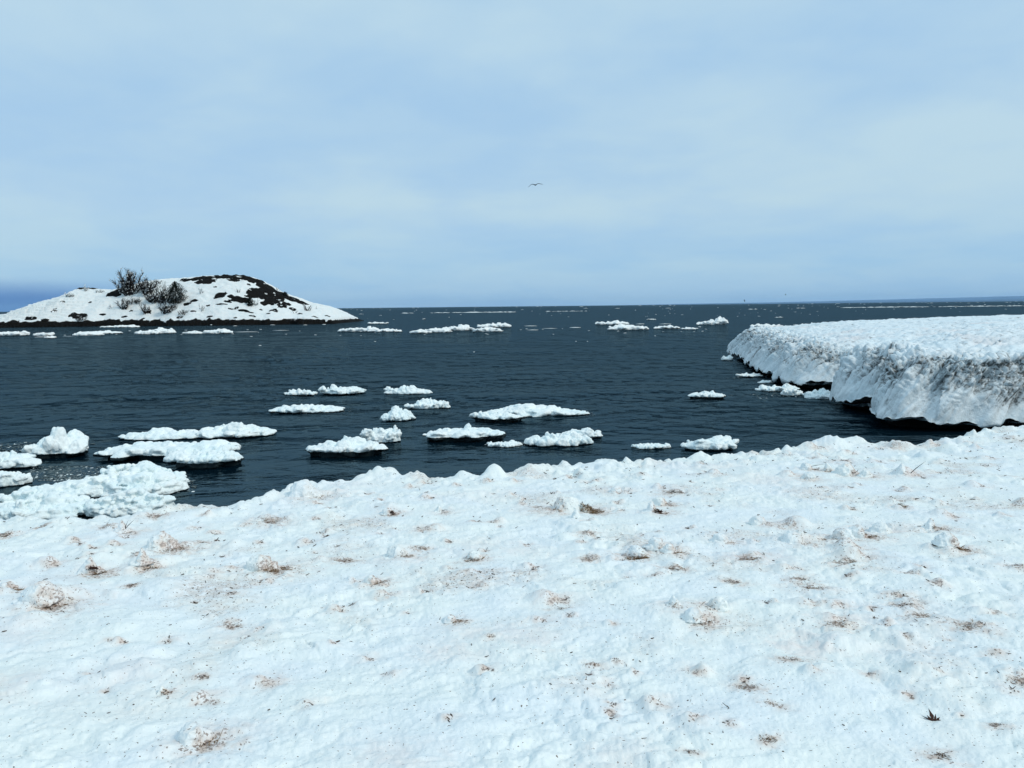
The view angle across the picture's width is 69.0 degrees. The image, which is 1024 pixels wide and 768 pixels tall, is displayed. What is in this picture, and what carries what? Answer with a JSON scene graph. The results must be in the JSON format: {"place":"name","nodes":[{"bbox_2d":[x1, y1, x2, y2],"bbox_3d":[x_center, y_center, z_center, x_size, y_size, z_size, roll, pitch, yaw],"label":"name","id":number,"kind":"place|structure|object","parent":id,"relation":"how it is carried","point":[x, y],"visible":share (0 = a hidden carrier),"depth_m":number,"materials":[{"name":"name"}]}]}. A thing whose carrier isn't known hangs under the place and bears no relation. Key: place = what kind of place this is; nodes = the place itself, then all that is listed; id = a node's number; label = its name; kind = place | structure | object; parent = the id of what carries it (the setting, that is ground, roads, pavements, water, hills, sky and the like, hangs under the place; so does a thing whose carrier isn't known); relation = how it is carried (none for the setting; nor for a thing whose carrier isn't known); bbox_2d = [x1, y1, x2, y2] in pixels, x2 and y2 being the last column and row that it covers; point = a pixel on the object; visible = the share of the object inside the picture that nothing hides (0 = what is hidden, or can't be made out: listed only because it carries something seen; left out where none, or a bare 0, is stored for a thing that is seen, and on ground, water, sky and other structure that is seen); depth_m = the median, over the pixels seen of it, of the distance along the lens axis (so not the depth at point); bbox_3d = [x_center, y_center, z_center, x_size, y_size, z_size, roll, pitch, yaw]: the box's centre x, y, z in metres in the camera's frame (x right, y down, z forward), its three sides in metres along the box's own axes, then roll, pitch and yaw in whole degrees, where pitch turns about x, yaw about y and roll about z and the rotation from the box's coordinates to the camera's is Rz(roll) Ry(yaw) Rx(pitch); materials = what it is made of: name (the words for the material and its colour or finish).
{"place":"outdoors","nodes":[
{"label":"outdoors","id":0,"kind":"place"},
{"bbox_2d":[0,274,363,327],"label":"island","id":1,"kind":"structure","parent":0,"point":[221,299],"depth_m":191.44,"materials":[{"name":"snow"}]},
{"bbox_2d":[114,298,129,309],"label":"shrub","id":2,"kind":"object","parent":1,"relation":"on","point":[125,305],"visible":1,"depth_m":191.39,"materials":[{"name":"grey plant"}]},
{"bbox_2d":[109,267,150,295],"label":"shrub","id":3,"kind":"object","parent":1,"relation":"on","point":[128,287],"visible":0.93,"depth_m":195.59,"materials":[{"name":"grey plant"}]},
{"bbox_2d":[137,278,158,295],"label":"shrub","id":4,"kind":"object","parent":1,"relation":"on","point":[147,287],"visible":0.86,"depth_m":194.92,"materials":[{"name":"grey plant"}]},
{"bbox_2d":[142,289,164,303],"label":"shrub","id":5,"kind":"object","parent":1,"relation":"on","point":[153,297],"visible":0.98,"depth_m":192.26,"materials":[{"name":"grey plant"}]},
{"bbox_2d":[152,282,169,302],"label":"shrub","id":6,"kind":"object","parent":1,"relation":"on","point":[163,298],"visible":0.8,"depth_m":192.64,"materials":[{"name":"grey plant"}]},
{"bbox_2d":[157,300,177,312],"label":"shrub","id":7,"kind":"object","parent":1,"relation":"on","point":[166,309],"visible":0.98,"depth_m":188.46,"materials":[{"name":"grey plant"}]},
{"bbox_2d":[160,281,189,303],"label":"evergreen bush","id":8,"kind":"object","parent":1,"relation":"on","point":[175,292],"visible":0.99,"depth_m":190.55,"materials":[{"name":"grey plant"}]},
{"bbox_2d":[0,425,1023,767],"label":"snow bank","id":9,"kind":"structure","parent":0,"point":[386,681],"depth_m":4.82,"materials":[{"name":"snow"}]},
{"bbox_2d":[0,581,24,590],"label":"snow clump","id":10,"kind":"object","parent":9,"relation":"on","point":[10,584],"visible":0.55,"depth_m":5.59,"materials":[{"name":"white"}]},
{"bbox_2d":[12,580,67,610],"bbox_3d":[-3.337,1.498,5.300,0.399,0.198,0.270,-1,6,0],"label":"snow clump","id":11,"kind":"object","parent":9,"relation":"on","point":[42,594],"visible":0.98,"depth_m":5.24,"materials":[{"name":"white"}]},
{"bbox_2d":[75,556,107,574],"bbox_3d":[-3.498,1.544,6.209,0.304,0.218,0.213,-1,6,0],"label":"snow clump","id":12,"kind":"object","parent":9,"relation":"on","point":[89,566],"visible":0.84,"depth_m":6.17,"materials":[{"name":"white"}]},
{"bbox_2d":[113,520,132,533],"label":"snow clump","id":13,"kind":"object","parent":9,"relation":"on","point":[122,528],"visible":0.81,"depth_m":7.65,"materials":[{"name":"white"}]},
{"bbox_2d":[129,548,159,570],"bbox_3d":[-3.121,1.495,6.346,0.270,0.188,0.168,1,6,17],"label":"snow clump","id":14,"kind":"object","parent":9,"relation":"on","point":[143,559],"visible":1,"depth_m":6.33,"materials":[{"name":"white"}]},
{"bbox_2d":[143,531,183,550],"bbox_3d":[-3.259,1.488,6.958,0.402,0.201,0.293,4,7,37],"label":"snow clump","id":15,"kind":"object","parent":9,"relation":"on","point":[162,540],"visible":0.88,"depth_m":6.92,"materials":[{"name":"white"}]},
{"bbox_2d":[156,686,172,694],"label":"snow clump","id":16,"kind":"object","parent":9,"relation":"on","point":[163,690],"visible":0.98,"depth_m":3.86,"materials":[{"name":"white"}]},
{"bbox_2d":[174,721,223,746],"bbox_3d":[-1.427,1.594,3.374,0.232,0.106,0.176,-1,6,0],"label":"snow clump","id":17,"kind":"object","parent":9,"relation":"on","point":[191,733],"visible":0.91,"depth_m":3.35,"materials":[{"name":"white"}]},
{"bbox_2d":[243,554,291,573],"bbox_3d":[-2.064,1.526,6.250,0.463,0.197,0.264,1,6,17],"label":"snow clump","id":18,"kind":"object","parent":9,"relation":"on","point":[258,562],"visible":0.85,"depth_m":6.20,"materials":[{"name":"white"}]},
{"bbox_2d":[284,479,322,497],"bbox_3d":[-2.649,1.387,9.654,0.653,0.289,0.390,-1,6,0],"label":"snow clump","id":19,"kind":"object","parent":9,"relation":"on","point":[304,488],"visible":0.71,"depth_m":9.54,"materials":[{"name":"white"}]},
{"bbox_2d":[363,575,385,584],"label":"snow clump","id":20,"kind":"object","parent":9,"relation":"on","point":[371,579],"visible":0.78,"depth_m":5.85,"materials":[{"name":"white"}]},
{"bbox_2d":[379,507,398,515],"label":"snow clump","id":21,"kind":"object","parent":9,"relation":"on","point":[386,511],"visible":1,"depth_m":8.40,"materials":[{"name":"white"}]},
{"bbox_2d":[383,545,412,558],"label":"snow clump","id":22,"kind":"object","parent":9,"relation":"on","point":[393,551],"visible":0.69,"depth_m":6.56,"materials":[{"name":"white"}]},
{"bbox_2d":[442,614,462,623],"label":"snow clump","id":23,"kind":"object","parent":9,"relation":"on","point":[449,618],"visible":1,"depth_m":4.90,"materials":[{"name":"white"}]},
{"bbox_2d":[464,550,484,561],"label":"snow clump","id":24,"kind":"object","parent":9,"relation":"on","point":[473,555],"visible":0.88,"depth_m":6.44,"materials":[{"name":"white"}]},
{"bbox_2d":[1,434,1021,751],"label":"litter specks","id":25,"kind":"object","parent":9,"relation":"on","point":[583,540],"visible":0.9,"depth_m":6.63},
{"bbox_2d":[541,496,579,511],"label":"snow clump","id":26,"kind":"object","parent":9,"relation":"on","point":[567,504],"visible":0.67,"depth_m":8.62,"materials":[{"name":"white"}]},
{"bbox_2d":[568,509,581,517],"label":"snow clump","id":27,"kind":"object","parent":9,"relation":"on","point":[575,514],"visible":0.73,"depth_m":8.13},
{"bbox_2d":[579,501,603,513],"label":"snow clump","id":28,"kind":"object","parent":9,"relation":"on","point":[587,508],"visible":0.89,"depth_m":8.56,"materials":[{"name":"brown"}]},
{"bbox_2d":[621,545,649,559],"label":"snow clump","id":29,"kind":"object","parent":9,"relation":"on","point":[633,552],"visible":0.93,"depth_m":6.48,"materials":[{"name":"white"}]},
{"bbox_2d":[642,537,665,550],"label":"snow clump","id":30,"kind":"object","parent":9,"relation":"on","point":[655,544],"visible":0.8,"depth_m":6.60,"materials":[{"name":"white"}]},
{"bbox_2d":[642,501,665,513],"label":"snow clump","id":31,"kind":"object","parent":9,"relation":"on","point":[651,507],"visible":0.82,"depth_m":8.44,"materials":[{"name":"white"}]},
{"bbox_2d":[652,497,671,505],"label":"snow clump","id":32,"kind":"object","parent":9,"relation":"on","point":[659,501],"visible":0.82,"depth_m":8.89,"materials":[{"name":"white"}]},
{"bbox_2d":[660,543,684,553],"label":"snow clump","id":33,"kind":"object","parent":9,"relation":"on","point":[669,548],"visible":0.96,"depth_m":6.54,"materials":[{"name":"white"}]},
{"bbox_2d":[665,595,681,606],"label":"snow clump","id":34,"kind":"object","parent":9,"relation":"on","point":[673,601],"visible":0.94,"depth_m":4.97,"materials":[{"name":"white"}]},
{"bbox_2d":[681,607,712,625],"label":"snow clump","id":35,"kind":"object","parent":9,"relation":"on","point":[694,615],"visible":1,"depth_m":4.78,"materials":[{"name":"white"}]},
{"bbox_2d":[702,596,732,611],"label":"snow clump","id":36,"kind":"object","parent":9,"relation":"on","point":[718,603],"visible":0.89,"depth_m":4.98,"materials":[{"name":"white"}]},
{"bbox_2d":[709,532,735,543],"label":"snow clump","id":37,"kind":"object","parent":9,"relation":"on","point":[720,537],"visible":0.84,"depth_m":7.01,"materials":[{"name":"white"}]},
{"bbox_2d":[748,515,771,524],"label":"snow clump","id":38,"kind":"object","parent":9,"relation":"on","point":[756,520],"visible":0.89,"depth_m":7.80,"materials":[{"name":"white"}]},
{"bbox_2d":[779,530,815,544],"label":"snow clump","id":39,"kind":"object","parent":9,"relation":"on","point":[791,537],"visible":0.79,"depth_m":6.94,"materials":[{"name":"white"}]},
{"bbox_2d":[800,472,817,480],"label":"snow clump","id":40,"kind":"object","parent":9,"relation":"on","point":[810,476],"visible":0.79,"depth_m":10.49,"materials":[{"name":"white"}]},
{"bbox_2d":[800,462,822,469],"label":"snow clump","id":41,"kind":"object","parent":9,"relation":"on","point":[806,466],"visible":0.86,"depth_m":11.30,"materials":[{"name":"white"}]},
{"bbox_2d":[821,463,834,471],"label":"snow clump","id":42,"kind":"object","parent":9,"relation":"on","point":[827,467],"visible":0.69,"depth_m":11.22,"materials":[{"name":"white"}]},
{"bbox_2d":[823,527,854,539],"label":"snow clump","id":43,"kind":"object","parent":9,"relation":"on","point":[838,533],"visible":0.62,"depth_m":7.09,"materials":[{"name":"white"}]},
{"bbox_2d":[830,463,858,475],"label":"snow clump","id":44,"kind":"object","parent":9,"relation":"on","point":[846,469],"visible":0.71,"depth_m":10.86,"materials":[{"name":"white"}]},
{"bbox_2d":[848,526,878,538],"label":"snow clump","id":45,"kind":"object","parent":9,"relation":"on","point":[858,532],"visible":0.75,"depth_m":7.10,"materials":[{"name":"white"}]},
{"bbox_2d":[856,469,873,476],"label":"snow clump","id":46,"kind":"object","parent":9,"relation":"on","point":[865,473],"visible":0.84,"depth_m":10.69,"materials":[{"name":"white"}]},
{"bbox_2d":[868,522,891,533],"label":"snow clump","id":47,"kind":"object","parent":9,"relation":"on","point":[879,527],"visible":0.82,"depth_m":7.37,"materials":[{"name":"white"}]},
{"bbox_2d":[889,463,922,475],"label":"snow clump","id":48,"kind":"object","parent":9,"relation":"on","point":[900,471],"visible":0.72,"depth_m":10.85,"materials":[{"name":"white"}]},
{"bbox_2d":[921,518,949,531],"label":"snow clump","id":49,"kind":"object","parent":9,"relation":"on","point":[928,525],"visible":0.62,"depth_m":7.54,"materials":[{"name":"white"}]},
{"bbox_2d":[931,532,969,551],"bbox_3d":[3.897,1.393,6.595,0.324,0.166,0.215,2,6,22],"label":"snow clump","id":50,"kind":"object","parent":9,"relation":"on","point":[943,539],"visible":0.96,"depth_m":6.56,"materials":[{"name":"white"}]},
{"bbox_2d":[0,301,1023,519],"bbox_3d":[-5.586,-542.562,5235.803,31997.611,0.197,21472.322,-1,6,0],"label":"lake water","id":51,"kind":"structure","parent":0,"point":[628,388],"depth_m":37.67,"materials":[{"name":"liquid"}]},
{"bbox_2d":[0,331,29,335],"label":"ice floe","id":52,"kind":"object","parent":51,"relation":"on","point":[17,333],"visible":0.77,"depth_m":122.07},
{"bbox_2d":[0,471,32,487],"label":"ice floe","id":53,"kind":"object","parent":51,"relation":"on","point":[13,478],"visible":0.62,"depth_m":17.14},
{"bbox_2d":[0,500,37,519],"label":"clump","id":54,"kind":"object","parent":51,"relation":"on","point":[19,508],"visible":0.39,"depth_m":14.04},
{"bbox_2d":[0,450,41,469],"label":"ice floe","id":55,"kind":"object","parent":51,"relation":"on","point":[11,459],"visible":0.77,"depth_m":19.06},
{"bbox_2d":[33,332,54,335],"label":"ice floe","id":56,"kind":"object","parent":51,"relation":"on","point":[45,334],"visible":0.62,"depth_m":120.19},
{"bbox_2d":[0,489,89,519],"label":"ice floe","id":57,"kind":"object","parent":51,"relation":"on","point":[50,505],"visible":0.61,"depth_m":14.41,"materials":[{"name":"ice"}]},
{"bbox_2d":[21,426,88,458],"bbox_3d":[-12.652,1.727,20.871,1.813,1.158,1.523,-1,6,0],"label":"ice floe","id":58,"kind":"object","parent":51,"relation":"on","point":[58,442],"visible":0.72,"depth_m":20.38,"materials":[{"name":"ice"}]},
{"bbox_2d":[18,476,105,497],"bbox_3d":[-9.701,2.391,16.340,2.363,0.713,1.459,-1,6,0],"label":"ice floe","id":59,"kind":"object","parent":51,"relation":"on","point":[85,486],"visible":0.36,"depth_m":15.94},
{"bbox_2d":[72,331,104,335],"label":"ice floe","id":60,"kind":"object","parent":51,"relation":"on","point":[87,333],"visible":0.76,"depth_m":119.16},
{"bbox_2d":[84,330,122,333],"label":"ice floe","id":61,"kind":"object","parent":51,"relation":"on","point":[110,332],"visible":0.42,"depth_m":127.92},
{"bbox_2d":[100,325,139,327],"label":"ice floe","id":62,"kind":"object","parent":51,"relation":"on","point":[116,326],"visible":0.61,"depth_m":173.80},
{"bbox_2d":[82,488,175,517],"bbox_3d":[-7.547,2.462,14.694,1.763,0.867,0.991,-1,6,0],"label":"ice floe","id":63,"kind":"object","parent":51,"relation":"on","point":[131,501],"visible":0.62,"depth_m":14.45,"materials":[{"name":"ice"}]},
{"bbox_2d":[90,460,188,496],"bbox_3d":[-8.193,2.227,16.643,1.918,0.942,1.904,-1,6,0],"label":"ice floe","id":64,"kind":"object","parent":51,"relation":"on","point":[149,476],"visible":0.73,"depth_m":16.25,"materials":[{"name":"ice"}]},
{"bbox_2d":[134,330,160,333],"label":"ice floe","id":65,"kind":"object","parent":51,"relation":"on","point":[148,332],"visible":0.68,"depth_m":122.23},
{"bbox_2d":[118,427,201,440],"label":"ice floe","id":66,"kind":"object","parent":51,"relation":"on","point":[162,433],"visible":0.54,"depth_m":23.17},
{"bbox_2d":[151,327,175,333],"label":"ice floe","id":67,"kind":"object","parent":51,"relation":"on","point":[162,330],"visible":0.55,"depth_m":126.66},
{"bbox_2d":[93,439,240,461],"bbox_3d":[-9.368,1.933,20.286,3.926,0.793,1.647,-1,6,0],"label":"ice floe","id":68,"kind":"object","parent":51,"relation":"on","point":[149,451],"visible":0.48,"depth_m":19.94,"materials":[{"name":"ice"}]},
{"bbox_2d":[163,447,243,468],"bbox_3d":[-7.946,2.050,19.224,1.993,0.754,1.219,-1,6,0],"label":"ice floe","id":69,"kind":"object","parent":51,"relation":"on","point":[205,459],"visible":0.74,"depth_m":18.90,"materials":[{"name":"ice"}]},
{"bbox_2d":[203,329,232,333],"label":"ice floe","id":70,"kind":"object","parent":51,"relation":"on","point":[221,331],"visible":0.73,"depth_m":122.34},
{"bbox_2d":[195,422,276,438],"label":"ice floe","id":71,"kind":"object","parent":51,"relation":"on","point":[235,430],"visible":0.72,"depth_m":23.37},
{"bbox_2d":[284,388,317,396],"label":"ice floe","id":72,"kind":"object","parent":51,"relation":"on","point":[298,392],"visible":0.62,"depth_m":34.43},
{"bbox_2d":[268,404,344,413],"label":"ice floe","id":73,"kind":"object","parent":51,"relation":"on","point":[306,408],"visible":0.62,"depth_m":28.83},
{"bbox_2d":[318,384,365,395],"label":"ice floe","id":74,"kind":"object","parent":51,"relation":"on","point":[334,390],"visible":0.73,"depth_m":34.67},
{"bbox_2d":[305,435,388,457],"bbox_3d":[-4.540,1.840,20.446,2.313,0.849,1.196,-1,6,0],"label":"ice floe","id":75,"kind":"object","parent":51,"relation":"on","point":[349,447],"visible":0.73,"depth_m":20.10,"materials":[{"name":"ice"}]},
{"bbox_2d":[338,326,378,331],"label":"ice floe","id":76,"kind":"object","parent":51,"relation":"on","point":[356,329],"visible":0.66,"depth_m":125.05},
{"bbox_2d":[359,425,401,442],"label":"ice floe","id":77,"kind":"object","parent":51,"relation":"on","point":[390,435],"visible":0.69,"depth_m":22.02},
{"bbox_2d":[367,328,402,331],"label":"ice floe","id":78,"kind":"object","parent":51,"relation":"on","point":[386,330],"visible":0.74,"depth_m":122.61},
{"bbox_2d":[380,405,415,421],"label":"ice floe","id":79,"kind":"object","parent":51,"relation":"on","point":[396,413],"visible":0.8,"depth_m":26.30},
{"bbox_2d":[384,385,432,393],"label":"ice floe","id":80,"kind":"object","parent":51,"relation":"on","point":[410,389],"visible":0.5,"depth_m":34.33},
{"bbox_2d":[0,360,832,518],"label":"brash ice","id":81,"kind":"structure","parent":51,"relation":"on","point":[52,477],"depth_m":18.52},
{"bbox_2d":[409,329,431,332],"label":"ice floe","id":82,"kind":"object","parent":51,"relation":"on","point":[420,331],"visible":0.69,"depth_m":114.05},
{"bbox_2d":[404,398,450,408],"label":"ice floe","id":83,"kind":"object","parent":51,"relation":"on","point":[426,403],"visible":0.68,"depth_m":29.39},
{"bbox_2d":[425,327,452,332],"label":"ice floe","id":84,"kind":"object","parent":51,"relation":"on","point":[439,330],"visible":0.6,"depth_m":117.27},
{"bbox_2d":[443,324,472,330],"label":"ice floe","id":85,"kind":"object","parent":51,"relation":"on","point":[461,327],"visible":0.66,"depth_m":125.08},
{"bbox_2d":[422,423,505,441],"bbox_3d":[-1.446,1.612,22.518,2.554,0.815,1.209,-1,6,0],"label":"ice floe","id":86,"kind":"object","parent":51,"relation":"on","point":[467,433],"visible":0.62,"depth_m":22.16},
{"bbox_2d":[472,327,502,331],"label":"ice floe","id":87,"kind":"object","parent":51,"relation":"on","point":[487,329],"visible":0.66,"depth_m":117.28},
{"bbox_2d":[477,322,510,327],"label":"ice floe","id":88,"kind":"object","parent":51,"relation":"on","point":[498,324],"visible":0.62,"depth_m":142.18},
{"bbox_2d":[469,410,524,422],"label":"ice floe","id":89,"kind":"object","parent":51,"relation":"on","point":[493,416],"visible":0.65,"depth_m":25.87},
{"bbox_2d":[486,440,522,447],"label":"ice floe","id":90,"kind":"object","parent":51,"relation":"on","point":[511,443],"visible":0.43,"depth_m":21.31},
{"bbox_2d":[494,403,589,416],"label":"ice floe","id":91,"kind":"object","parent":51,"relation":"on","point":[529,409],"visible":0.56,"depth_m":27.24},
{"bbox_2d":[63,301,1023,345],"bbox_3d":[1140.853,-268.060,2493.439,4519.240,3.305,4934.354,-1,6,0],"label":"drift ice","id":92,"kind":"structure","parent":51,"relation":"on","point":[474,310],"depth_m":136.65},
{"bbox_2d":[523,431,592,446],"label":"ice floe","id":93,"kind":"object","parent":51,"relation":"on","point":[570,439],"visible":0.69,"depth_m":21.38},
{"bbox_2d":[555,427,602,437],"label":"ice floe","id":94,"kind":"object","parent":51,"relation":"on","point":[589,432],"visible":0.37,"depth_m":22.59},
{"bbox_2d":[595,320,628,324],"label":"ice floe","id":95,"kind":"object","parent":51,"relation":"on","point":[616,322],"visible":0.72,"depth_m":153.21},
{"bbox_2d":[607,324,648,329],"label":"ice floe","id":96,"kind":"object","parent":51,"relation":"on","point":[624,327],"visible":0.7,"depth_m":120.09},
{"bbox_2d":[631,443,670,449],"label":"ice floe","id":97,"kind":"object","parent":51,"relation":"on","point":[651,446],"visible":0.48,"depth_m":20.83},
{"bbox_2d":[653,325,679,328],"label":"ice floe","id":98,"kind":"object","parent":51,"relation":"on","point":[667,327],"visible":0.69,"depth_m":124.31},
{"bbox_2d":[688,390,725,399],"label":"ice floe","id":99,"kind":"object","parent":51,"relation":"on","point":[712,395],"visible":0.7,"depth_m":31.60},
{"bbox_2d":[680,435,738,450],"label":"ice floe","id":100,"kind":"object","parent":51,"relation":"on","point":[720,443],"visible":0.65,"depth_m":20.40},
{"bbox_2d":[696,316,728,324],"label":"ice floe","id":101,"kind":"object","parent":51,"relation":"on","point":[719,320],"visible":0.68,"depth_m":145.74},
{"bbox_2d":[735,372,762,377],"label":"ice floe","id":102,"kind":"object","parent":51,"relation":"on","point":[746,375],"visible":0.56,"depth_m":40.95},
{"bbox_2d":[755,383,799,391],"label":"ice floe","id":103,"kind":"object","parent":51,"relation":"on","point":[773,388],"visible":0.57,"depth_m":33.88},
{"bbox_2d":[780,388,802,395],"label":"ice floe","id":104,"kind":"object","parent":51,"relation":"on","point":[789,392],"visible":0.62,"depth_m":32.33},
{"bbox_2d":[802,388,829,398],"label":"ice floe","id":105,"kind":"object","parent":51,"relation":"on","point":[822,393],"visible":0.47,"depth_m":31.32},
{"bbox_2d":[727,314,1023,428],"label":"ice shelf","id":106,"kind":"object","parent":51,"relation":"on","point":[962,372],"visible":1,"depth_m":27.07,"materials":[{"name":"ice"}]},
{"bbox_2d":[0,0,1023,311],"label":"sky","id":107,"kind":"structure","parent":0,"point":[333,153],"materials":[{"name":"blue"}]},
{"bbox_2d":[656,296,1023,304],"bbox_3d":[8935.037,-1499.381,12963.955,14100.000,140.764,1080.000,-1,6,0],"label":"distant shore","id":108,"kind":"structure","parent":0,"point":[992,299],"depth_m":12515.34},
{"bbox_2d":[923,708,940,720],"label":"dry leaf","id":109,"kind":"object","parent":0,"point":[933,717],"visible":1,"depth_m":3.48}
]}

